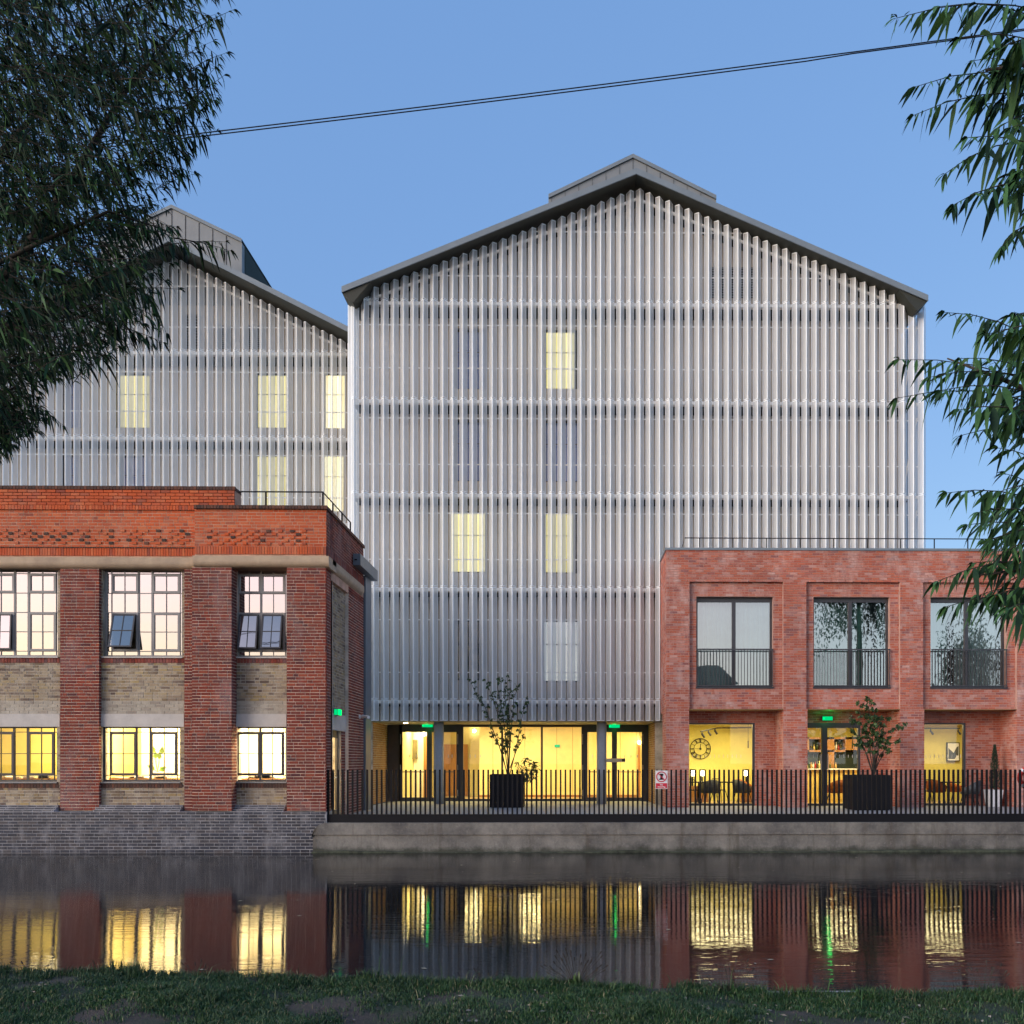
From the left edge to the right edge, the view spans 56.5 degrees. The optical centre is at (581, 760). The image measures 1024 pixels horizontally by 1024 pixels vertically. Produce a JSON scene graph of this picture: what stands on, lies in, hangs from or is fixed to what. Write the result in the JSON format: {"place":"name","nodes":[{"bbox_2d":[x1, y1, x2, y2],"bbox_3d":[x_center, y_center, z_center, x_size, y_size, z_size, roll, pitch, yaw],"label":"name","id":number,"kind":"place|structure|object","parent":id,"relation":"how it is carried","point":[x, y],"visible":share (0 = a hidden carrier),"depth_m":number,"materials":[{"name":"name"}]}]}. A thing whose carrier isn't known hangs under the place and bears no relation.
{"place":"outdoors","nodes":[
{"label":"outdoors","id":0,"kind":"place"},
{"bbox_2d":[2,776,55,777],"bbox_3d":[-14.143,0.409,24.131,1.402,0.090,0.300,0,0,-1],"label":"paper stack","id":1,"kind":"object","parent":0,"point":[30,777],"visible":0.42,"depth_m":23.99,"materials":[{"name":"white paper"}]},
{"bbox_2d":[2,778,56,779],"bbox_3d":[-14.173,0.899,24.230,1.769,0.890,0.700,0,0,-1],"label":"desk","id":2,"kind":"object","parent":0,"point":[30,778],"visible":0.25,"depth_m":23.89,"materials":[{"name":"brown wood"}]},
{"bbox_2d":[111,776,171,777],"bbox_3d":[-11.192,0.424,24.177,1.406,0.061,0.300,0,0,-1],"label":"paper stack","id":3,"kind":"object","parent":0,"point":[145,777],"visible":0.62,"depth_m":24.03,"materials":[{"name":"white paper"}]},
{"bbox_2d":[109,778,179,779],"bbox_3d":[-11.112,0.899,24.278,1.776,0.889,0.700,0,0,-1],"label":"desk","id":4,"kind":"object","parent":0,"point":[144,778],"visible":0.27,"depth_m":23.93,"materials":[{"name":"brown wood"}]},
{"bbox_2d":[242,778,282,779],"bbox_3d":[-8.177,0.900,24.325,1.248,0.888,0.700,0,0,-1],"label":"desk","id":5,"kind":"object","parent":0,"point":[262,778],"visible":0.26,"depth_m":23.98,"materials":[{"name":"brown wood"}]},
{"bbox_2d":[246,776,279,777],"bbox_3d":[-8.118,0.411,24.226,0.758,0.090,0.300,0,0,-1],"label":"paper stack","id":6,"kind":"object","parent":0,"point":[263,777],"visible":0.46,"depth_m":24.08,"materials":[{"name":"white paper"}]},
{"bbox_2d":[0,852,1023,994],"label":"canal water","id":7,"kind":"structure","parent":0,"point":[844,921],"depth_m":13.65,"materials":[{"name":"black liquid"}]},
{"bbox_2d":[311,822,1023,852],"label":"quay wall","id":8,"kind":"structure","parent":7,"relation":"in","point":[568,837],"depth_m":23.04,"materials":[{"name":"concrete"}]},
{"bbox_2d":[327,770,1023,822],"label":"railing","id":9,"kind":"object","parent":8,"relation":"on","point":[357,817],"visible":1,"depth_m":23.21,"materials":[{"name":"black metal"}]},
{"bbox_2d":[655,771,667,788],"bbox_3d":[1.957,0.473,23.185,0.297,0.445,0.024,0,0,-1],"label":"no mooring sign","id":10,"kind":"object","parent":9,"relation":"attached to","point":[661,779],"visible":1,"depth_m":23.19,"materials":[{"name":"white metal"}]},
{"bbox_2d":[0,945,1023,1023],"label":"grass bank","id":11,"kind":"structure","parent":0,"point":[395,1011],"depth_m":6.60,"materials":[{"name":"plant"}]},
{"bbox_2d":[108,959,125,968],"bbox_3d":[-3.755,1.671,7.690,0.192,0.148,0.123,0,0,-1],"label":"weed","id":12,"kind":"object","parent":11,"relation":"on","point":[119,965],"visible":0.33,"depth_m":7.69,"materials":[{"name":"green plant"}]},
{"bbox_2d":[0,0,240,465],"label":"willow tree","id":13,"kind":"object","parent":11,"relation":"on","point":[43,223],"visible":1,"depth_m":6.39,"materials":[{"name":"green plant"}]},
{"bbox_2d":[181,959,208,976],"bbox_3d":[-3.079,1.695,7.653,0.260,0.183,0.130,0,0,14],"label":"weed","id":14,"kind":"object","parent":11,"relation":"on","point":[195,966],"visible":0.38,"depth_m":7.64,"materials":[{"name":"green plant"}]},
{"bbox_2d":[471,968,498,984],"bbox_3d":[-0.738,1.662,7.282,0.209,0.176,0.140,0,0,-1],"label":"weed","id":15,"kind":"object","parent":11,"relation":"on","point":[480,976],"visible":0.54,"depth_m":7.27,"materials":[{"name":"green plant"}]},
{"bbox_2d":[540,947,608,984],"bbox_3d":[-0.053,1.593,7.249,0.526,0.328,0.178,0,0,-1],"label":"weed","id":16,"kind":"object","parent":11,"relation":"on","point":[575,978],"visible":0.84,"depth_m":7.24,"materials":[{"name":"green plant"}]},
{"bbox_2d":[707,959,754,992],"bbox_3d":[1.122,1.623,7.121,0.358,0.301,0.179,0,0,-1],"label":"weed","id":17,"kind":"object","parent":11,"relation":"on","point":[733,985],"visible":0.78,"depth_m":7.11,"materials":[{"name":"green plant"}]},
{"bbox_2d":[884,0,1023,651],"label":"willow tree","id":18,"kind":"object","parent":11,"relation":"on","point":[1006,72],"visible":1,"depth_m":4.04,"materials":[{"name":"green plant"}]},
{"bbox_2d":[0,0,1023,548],"label":"sky","id":19,"kind":"structure","parent":0,"point":[817,153],"materials":[{"name":"blue"}]},
{"bbox_2d":[12,857,1020,971],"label":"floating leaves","id":20,"kind":"object","parent":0,"point":[558,899],"visible":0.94,"depth_m":12.49,"materials":[{"name":"green plant"}]},
{"bbox_2d":[351,801,1022,813],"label":"terrace pavement","id":21,"kind":"structure","parent":0,"point":[591,808],"depth_m":27.89,"materials":[{"name":"grey concrete"}]},
{"bbox_2d":[0,485,377,852],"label":"brick building","id":22,"kind":"structure","parent":21,"relation":"on","point":[214,642],"depth_m":23.12,"materials":[{"name":"brick"}]},
{"bbox_2d":[0,727,56,781],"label":"window","id":23,"kind":"structure","parent":22,"relation":"in","point":[13,753],"depth_m":23.30,"materials":[{"name":"grey metal"}]},
{"bbox_2d":[0,570,57,655],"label":"window","id":24,"kind":"structure","parent":22,"relation":"in","point":[28,599],"depth_m":23.33,"materials":[{"name":"glass"}]},
{"bbox_2d":[103,727,179,781],"bbox_3d":[-10.781,-0.155,23.371,1.916,1.356,0.065,0,0,-1],"label":"window","id":25,"kind":"structure","parent":22,"relation":"in","point":[105,732],"depth_m":23.35,"materials":[{"name":"grey metal"}]},
{"bbox_2d":[105,571,181,656],"bbox_3d":[-10.736,-3.632,23.225,1.924,2.189,0.359,0,0,-1],"label":"window","id":26,"kind":"structure","parent":22,"relation":"in","point":[154,598],"depth_m":23.37,"materials":[{"name":"glass"}]},
{"bbox_2d":[147,746,165,771],"bbox_3d":[-10.850,-0.049,24.302,0.460,0.700,0.094,0,0,-6],"label":"house plant","id":27,"kind":"object","parent":22,"relation":"attached to","point":[159,756],"visible":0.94,"depth_m":24.32,"materials":[{"name":"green plant"}]},
{"bbox_2d":[237,571,286,656],"bbox_3d":[-7.877,-3.632,23.306,1.319,2.189,0.286,0,0,-1],"label":"window","id":28,"kind":"structure","parent":22,"relation":"in","point":[263,594],"depth_m":23.39,"materials":[{"name":"glass"}]},
{"bbox_2d":[238,727,285,781],"bbox_3d":[-7.938,-0.155,23.416,1.389,1.356,0.065,0,0,-1],"label":"window","id":29,"kind":"structure","parent":22,"relation":"in","point":[260,753],"depth_m":23.39,"materials":[{"name":"grey metal"}]},
{"bbox_2d":[239,491,350,529],"bbox_3d":[-7.532,-6.256,24.985,2.262,0.801,3.036,0,0,-1],"label":"roof railing","id":30,"kind":"object","parent":22,"relation":"on","point":[323,494],"visible":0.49,"depth_m":23.49,"materials":[{"name":"black metal"}]},
{"bbox_2d":[332,730,337,813],"bbox_3d":[-6.356,0.339,24.233,0.125,2.211,1.340,0,0,-1],"label":"side door","id":31,"kind":"structure","parent":22,"relation":"in","point":[334,733],"depth_m":24.78,"materials":[{"name":"grey metal"}]},
{"bbox_2d":[334,708,341,715],"bbox_3d":[-6.197,-1.221,24.173,0.120,0.180,0.365,0,0,-1],"label":"exit sign","id":32,"kind":"object","parent":22,"relation":"attached to","point":[337,712],"visible":1,"depth_m":24.01,"materials":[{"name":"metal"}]},
{"bbox_2d":[359,715,369,718],"bbox_3d":[-6.057,-1.212,26.454,0.108,0.135,0.537,0,0,-45],"label":"security camera","id":33,"kind":"object","parent":22,"relation":"attached to","point":[365,716],"visible":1,"depth_m":26.35,"materials":[{"name":"grey plastic"}]},
{"bbox_2d":[490,774,524,807],"bbox_3d":[-2.272,0.935,29.268,1.026,1.018,1.000,0,0,-1],"label":"planter","id":34,"kind":"object","parent":21,"relation":"on","point":[505,790],"visible":0.55,"depth_m":28.77,"materials":[{"name":"black metal"}]},
{"bbox_2d":[467,675,528,773],"bbox_3d":[-2.553,-1.089,29.270,1.920,3.134,0.531,0,0,-1],"label":"potted birch","id":35,"kind":"object","parent":34,"relation":"on","point":[508,733],"visible":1,"depth_m":29.24,"materials":[{"name":"green plant"}]},
{"bbox_2d":[514,758,539,782],"bbox_3d":[-1.629,0.338,29.081,0.878,0.844,0.507,0,0,-24],"label":"shrub","id":36,"kind":"object","parent":34,"relation":"in","point":[534,766],"visible":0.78,"depth_m":29.09,"materials":[{"name":"green plant"}]},
{"bbox_2d":[341,154,927,803],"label":"gabled building","id":37,"kind":"structure","parent":21,"relation":"on","point":[577,406],"depth_m":30.77,"materials":[{"name":"metal"}]},
{"bbox_2d":[412,740,417,758],"bbox_3d":[-6.335,-0.410,35.835,0.301,0.724,0.100,0,0,-1],"label":"notice board","id":38,"kind":"object","parent":37,"relation":"attached to","point":[414,748],"visible":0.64,"depth_m":35.79,"materials":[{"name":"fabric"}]},
{"bbox_2d":[423,736,426,796],"bbox_3d":[-5.893,0.257,35.887,0.133,2.354,0.050,0,0,-1],"label":"inner door","id":39,"kind":"structure","parent":37,"relation":"in","point":[424,737],"depth_m":35.87,"materials":[{"name":"brown wood"}]},
{"bbox_2d":[422,724,432,726],"bbox_3d":[-5.395,-1.224,33.325,0.400,0.140,0.109,0,0,-1],"label":"exit sign","id":40,"kind":"object","parent":37,"relation":"attached to","point":[427,725],"visible":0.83,"depth_m":33.31,"materials":[{"name":"green plastic"}]},
{"bbox_2d":[400,725,462,800],"bbox_3d":[-5.291,-0.046,33.474,2.254,2.981,0.174,0,0,-1],"label":"entrance door","id":41,"kind":"structure","parent":37,"relation":"in","point":[458,729],"depth_m":33.48,"materials":[{"name":"grey metal"}]},
{"bbox_2d":[444,744,467,795],"bbox_3d":[-5.069,0.394,38.300,0.979,2.080,0.050,0,0,-1],"label":"inner door","id":42,"kind":"structure","parent":37,"relation":"in","point":[449,749],"depth_m":38.27,"materials":[{"name":"brown wood"}]},
{"bbox_2d":[458,330,478,388],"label":"window","id":43,"kind":"structure","parent":37,"relation":"in","point":[458,330],"depth_m":31.85,"materials":[{"name":"glass"}]},
{"bbox_2d":[458,420,478,480],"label":"window","id":44,"kind":"structure","parent":37,"relation":"in","point":[458,420],"depth_m":31.83,"materials":[{"name":"glass"}]},
{"bbox_2d":[458,511,478,572],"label":"window","id":45,"kind":"structure","parent":37,"relation":"in","point":[458,511],"depth_m":31.84,"materials":[{"name":"glass"}]},
{"bbox_2d":[458,620,478,679],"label":"window","id":46,"kind":"structure","parent":37,"relation":"in","point":[458,620],"depth_m":31.84,"materials":[{"name":"grey glass"}]},
{"bbox_2d":[546,330,576,388],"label":"window","id":47,"kind":"structure","parent":37,"relation":"in","point":[546,330],"depth_m":31.88,"materials":[{"name":"glass"}]},
{"bbox_2d":[546,421,576,481],"bbox_3d":[-0.616,-10.300,31.763,1.257,2.066,0.298,0,0,-1],"label":"window","id":48,"kind":"structure","parent":37,"relation":"in","point":[546,421],"depth_m":31.88,"materials":[{"name":"glass"}]},
{"bbox_2d":[546,512,576,572],"bbox_3d":[-0.652,-7.254,32.024,1.635,2.266,0.620,0,0,-1],"label":"window","id":49,"kind":"structure","parent":37,"relation":"in","point":[546,512],"depth_m":31.90,"materials":[{"name":"glass"}]},
{"bbox_2d":[546,621,576,681],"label":"window","id":50,"kind":"structure","parent":37,"relation":"in","point":[546,621],"depth_m":31.89,"materials":[{"name":"glass"}]},
{"bbox_2d":[609,725,619,727],"bbox_3d":[1.164,-1.205,33.428,0.400,0.140,0.109,0,0,-1],"label":"exit sign","id":51,"kind":"object","parent":37,"relation":"attached to","point":[614,726],"visible":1,"depth_m":33.41,"materials":[{"name":"green plastic"}]},
{"bbox_2d":[581,725,647,800],"bbox_3d":[1.190,-0.049,33.576,2.369,2.985,0.174,0,0,-1],"label":"entrance door","id":52,"kind":"structure","parent":37,"relation":"in","point":[585,729],"depth_m":33.59,"materials":[{"name":"grey metal"}]},
{"bbox_2d":[607,758,624,761],"bbox_3d":[1.219,0.000,33.572,0.681,0.136,0.009,0,0,-1],"label":"door notice","id":53,"kind":"object","parent":37,"relation":"attached to","point":[615,759],"depth_m":33.57,"materials":[{"name":"white paper"}]},
{"bbox_2d":[637,742,640,796],"bbox_3d":[2.271,0.369,36.915,0.174,2.131,0.050,0,0,-1],"label":"inner door","id":54,"kind":"structure","parent":37,"relation":"in","point":[638,745],"depth_m":36.89,"materials":[{"name":"brown wood"}]},
{"bbox_2d":[649,547,1023,807],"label":"brick building","id":55,"kind":"structure","parent":21,"relation":"on","point":[765,645],"depth_m":29.16,"materials":[{"name":"brick"}]},
{"bbox_2d":[689,786,697,801],"bbox_3d":[3.823,1.161,32.664,0.400,0.566,0.300,0,0,-1],"label":"side cabinet","id":56,"kind":"object","parent":55,"relation":"on","point":[692,795],"visible":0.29,"depth_m":32.51,"materials":[{"name":"brown wood"}]},
{"bbox_2d":[689,781,703,802],"bbox_3d":[3.882,1.074,31.365,0.800,0.740,0.800,0,0,-1],"label":"cafe table","id":57,"kind":"object","parent":55,"relation":"on","point":[698,787],"visible":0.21,"depth_m":31.34,"materials":[{"name":"black metal"}]},
{"bbox_2d":[690,738,710,758],"bbox_3d":[4.186,-0.405,33.400,0.746,0.746,0.043,0,0,-1],"label":"wall clock","id":58,"kind":"object","parent":55,"relation":"attached to","point":[700,748],"depth_m":33.40,"materials":[{"name":"black metal"}]},
{"bbox_2d":[697,786,708,801],"bbox_3d":[4.154,1.161,32.669,0.400,0.566,0.300,0,0,-1],"label":"side cabinet","id":59,"kind":"object","parent":55,"relation":"on","point":[707,798],"visible":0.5,"depth_m":32.52,"materials":[{"name":"brown wood"}]},
{"bbox_2d":[699,769,704,783],"bbox_3d":[4.154,0.593,32.669,0.200,0.570,0.200,0,0,-1],"label":"table lamp","id":60,"kind":"object","parent":59,"relation":"on","point":[702,772],"visible":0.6,"depth_m":32.60,"materials":[{"name":"white metal"}]},
{"bbox_2d":[701,780,717,802],"bbox_3d":[4.173,1.036,30.789,0.680,0.820,0.611,0,0,-10],"label":"chair","id":61,"kind":"object","parent":55,"relation":"on","point":[707,787],"visible":0.62,"depth_m":30.55,"materials":[{"name":"black metal"}]},
{"bbox_2d":[711,778,726,802],"bbox_3d":[4.643,1.030,31.987,0.480,0.834,0.500,0,0,-24],"label":"chair","id":62,"kind":"object","parent":55,"relation":"on","point":[720,791],"visible":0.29,"depth_m":32.05,"materials":[{"name":"black metal"}]},
{"bbox_2d":[689,723,754,805],"bbox_3d":[4.401,0.127,30.233,2.232,2.633,0.100,0,0,-1],"label":"cafe window","id":63,"kind":"structure","parent":55,"relation":"in","point":[753,724],"depth_m":30.20,"materials":[{"name":"grey metal"}]},
{"bbox_2d":[700,727,750,737],"bbox_3d":[4.717,-0.937,32.268,2.342,0.413,0.749,0,0,-38],"label":"track light","id":64,"kind":"object","parent":55,"relation":"attached to","point":[709,733],"visible":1,"depth_m":32.55,"materials":[{"name":"black metal"}]},
{"bbox_2d":[720,781,732,802],"bbox_3d":[4.842,1.074,31.280,0.800,0.740,0.800,0,0,-1],"label":"cafe table","id":65,"kind":"object","parent":55,"relation":"on","point":[727,787],"visible":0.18,"depth_m":31.27,"materials":[{"name":"black metal"}]},
{"bbox_2d":[696,598,773,688],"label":"window","id":66,"kind":"structure","parent":55,"relation":"in","point":[721,623],"depth_m":29.59,"materials":[{"name":"glass"}]},
{"bbox_2d":[732,780,751,801],"bbox_3d":[5.231,1.036,30.968,0.611,0.820,0.680,0,0,-37],"label":"chair","id":67,"kind":"object","parent":55,"relation":"on","point":[745,787],"visible":0.48,"depth_m":30.72,"materials":[{"name":"black"}]},
{"bbox_2d":[740,792,751,801],"bbox_3d":[5.677,1.161,32.693,0.400,0.565,0.300,0,0,-1],"label":"side cabinet","id":68,"kind":"object","parent":55,"relation":"on","point":[745,795],"visible":0.29,"depth_m":32.54,"materials":[{"name":"brown wood"}]},
{"bbox_2d":[744,769,748,781],"bbox_3d":[5.677,0.594,32.693,0.200,0.570,0.200,0,0,-1],"label":"table lamp","id":69,"kind":"object","parent":68,"relation":"on","point":[745,772],"visible":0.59,"depth_m":32.63,"materials":[{"name":"white metal"}]},
{"bbox_2d":[822,716,832,720],"bbox_3d":[7.810,-1.330,30.132,0.340,0.140,0.109,0,0,-1],"label":"exit sign","id":70,"kind":"object","parent":55,"relation":"attached to","point":[827,718],"visible":1,"depth_m":30.11,"materials":[{"name":"green plastic"}]},
{"bbox_2d":[807,737,856,768],"bbox_3d":[8.741,0.317,33.331,2.046,2.254,0.380,0,0,-1],"label":"shelf","id":71,"kind":"object","parent":55,"relation":"on","point":[846,759],"visible":0.38,"depth_m":33.43,"materials":[{"name":"brown wood"}]},
{"bbox_2d":[807,768,856,802],"bbox_3d":[8.466,0.864,32.612,1.942,1.161,0.750,0,0,-1],"label":"bar counter","id":72,"kind":"object","parent":55,"relation":"on","point":[817,783],"visible":0.31,"depth_m":32.33,"materials":[{"name":"paint"}]},
{"bbox_2d":[807,723,859,805],"bbox_3d":[7.943,0.126,30.238,1.892,2.636,0.220,0,0,-1],"label":"cafe door","id":73,"kind":"structure","parent":55,"relation":"in","point":[824,756],"depth_m":30.23,"materials":[{"name":"grey metal"}]},
{"bbox_2d":[827,780,842,799],"bbox_3d":[8.312,1.036,30.955,0.680,0.820,0.611,0,0,-16],"label":"chair","id":74,"kind":"object","parent":55,"relation":"on","point":[836,786],"visible":0.33,"depth_m":30.69,"materials":[{"name":"orange fabric"}]},
{"bbox_2d":[682,537,1002,548],"bbox_3d":[13.289,-6.571,30.112,20.407,0.919,0.040,0,0,-1],"label":"roof railing","id":75,"kind":"object","parent":55,"relation":"on","point":[832,538],"visible":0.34,"depth_m":30.01,"materials":[{"name":"black metal"}]},
{"bbox_2d":[813,598,890,688],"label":"window","id":76,"kind":"structure","parent":55,"relation":"in","point":[837,622],"depth_m":29.63,"materials":[{"name":"glass"}]},
{"bbox_2d":[926,780,946,802],"bbox_3d":[11.712,1.036,31.365,0.680,0.820,0.611,0,0,42],"label":"chair","id":77,"kind":"object","parent":55,"relation":"on","point":[941,787],"visible":0.34,"depth_m":31.13,"materials":[{"name":"orange fabric"}]},
{"bbox_2d":[924,728,960,734],"bbox_3d":[12.312,-0.993,32.573,1.449,0.252,0.117,0,0,-1],"label":"track light","id":78,"kind":"object","parent":55,"relation":"attached to","point":[958,731],"visible":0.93,"depth_m":32.58,"materials":[{"name":"black metal"}]},
{"bbox_2d":[924,723,965,805],"bbox_3d":[11.503,0.125,30.344,1.519,2.638,0.100,0,0,-1],"label":"cafe window","id":79,"kind":"structure","parent":55,"relation":"in","point":[963,724],"depth_m":30.31,"materials":[{"name":"grey metal"}]},
{"bbox_2d":[946,742,959,760],"bbox_3d":[13.124,-0.299,33.530,0.454,0.666,0.080,0,0,-1],"label":"framed picture","id":80,"kind":"object","parent":55,"relation":"attached to","point":[953,751],"visible":1,"depth_m":33.50,"materials":[{"name":"beige paper"}]},
{"bbox_2d":[950,780,961,802],"bbox_3d":[12.627,1.036,31.913,0.611,0.820,0.680,0,0,20],"label":"chair","id":81,"kind":"object","parent":55,"relation":"on","point":[960,788],"visible":0.27,"depth_m":31.66,"materials":[{"name":"orange fabric"}]},
{"bbox_2d":[930,598,1007,688],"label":"window","id":82,"kind":"structure","parent":55,"relation":"in","point":[984,636],"depth_m":29.72,"materials":[{"name":"glass"}]},
{"bbox_2d":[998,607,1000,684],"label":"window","id":83,"kind":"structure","parent":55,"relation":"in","point":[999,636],"depth_m":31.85,"materials":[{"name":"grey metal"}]},
{"bbox_2d":[845,774,889,809],"bbox_3d":[8.386,0.934,27.860,1.074,1.020,1.050,0,0,-1],"label":"planter","id":84,"kind":"object","parent":21,"relation":"on","point":[860,792],"visible":0.57,"depth_m":27.34,"materials":[{"name":"black metal"}]},
{"bbox_2d":[848,696,907,774],"bbox_3d":[8.705,-0.718,27.816,1.737,2.346,0.694,0,0,-11],"label":"potted tree","id":85,"kind":"object","parent":84,"relation":"in","point":[880,739],"visible":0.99,"depth_m":27.78,"materials":[{"name":"green plant"}]},
{"bbox_2d":[960,780,980,806],"bbox_3d":[12.266,1.036,29.926,0.611,0.820,0.680,0,0,40],"label":"chair","id":86,"kind":"object","parent":21,"relation":"on","point":[979,783],"visible":0.62,"depth_m":29.69,"materials":[{"name":"grey fabric"}]},
{"bbox_2d":[983,789,1003,806],"bbox_3d":[12.875,1.179,29.681,0.440,0.529,0.450,0,0,-1],"label":"planter","id":87,"kind":"object","parent":21,"relation":"on","point":[993,797],"visible":0.5,"depth_m":29.49,"materials":[{"name":"white ceramic"}]},
{"bbox_2d":[989,744,999,789],"bbox_3d":[12.915,0.222,29.676,0.353,1.486,0.342,0,0,-1],"label":"conifer","id":88,"kind":"object","parent":87,"relation":"on","point":[994,764],"visible":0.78,"depth_m":29.64,"materials":[{"name":"green plant"}]},
{"bbox_2d":[1017,767,1023,787],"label":"lifebuoy","id":89,"kind":"object","parent":21,"relation":"on","point":[1022,769],"visible":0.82,"depth_m":23.55,"materials":[{"name":"red plastic"}]},
{"bbox_3d":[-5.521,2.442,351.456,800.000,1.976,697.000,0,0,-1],"label":"land beyond","id":90,"kind":"structure","parent":0,"visible":0},
{"bbox_2d":[0,204,347,526],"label":"gabled building","id":91,"kind":"structure","parent":90,"relation":"on","point":[243,386],"depth_m":34.23,"materials":[{"name":"metal"}]},
{"bbox_2d":[63,455,72,485],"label":"window","id":92,"kind":"structure","parent":91,"relation":"in","point":[63,455],"depth_m":35.33,"materials":[{"name":"grey glass"}]},
{"bbox_2d":[71,374,80,427],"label":"window","id":93,"kind":"structure","parent":91,"relation":"in","point":[80,374],"depth_m":35.34,"materials":[{"name":"grey glass"}]},
{"bbox_2d":[116,374,143,427],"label":"window","id":94,"kind":"structure","parent":91,"relation":"in","point":[125,374],"depth_m":35.36,"materials":[{"name":"glass"}]},
{"bbox_2d":[125,455,143,485],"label":"window","id":95,"kind":"structure","parent":91,"relation":"in","point":[125,455],"depth_m":35.36,"materials":[{"name":"glass"}]},
{"bbox_2d":[257,373,285,427],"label":"window","id":96,"kind":"structure","parent":91,"relation":"in","point":[257,373],"depth_m":35.45,"materials":[{"name":"yellow glass"}]},
{"bbox_2d":[257,456,285,504],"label":"window","id":97,"kind":"structure","parent":91,"relation":"in","point":[257,456],"depth_m":35.45,"materials":[{"name":"yellow glass"}]},
{"bbox_2d":[328,374,338,428],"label":"window","id":98,"kind":"structure","parent":91,"relation":"in","point":[328,374],"depth_m":35.48,"materials":[{"name":"yellow glass"}]},
{"bbox_2d":[328,456,338,511],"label":"window","id":99,"kind":"structure","parent":91,"relation":"in","point":[328,456],"depth_m":35.48,"materials":[{"name":"yellow glass"}]},
{"bbox_2d":[47,28,1023,154],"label":"overhead cable","id":100,"kind":"object","parent":90,"relation":"on","point":[902,46],"visible":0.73,"depth_m":14.00,"materials":[{"name":"black metal"}]}
]}

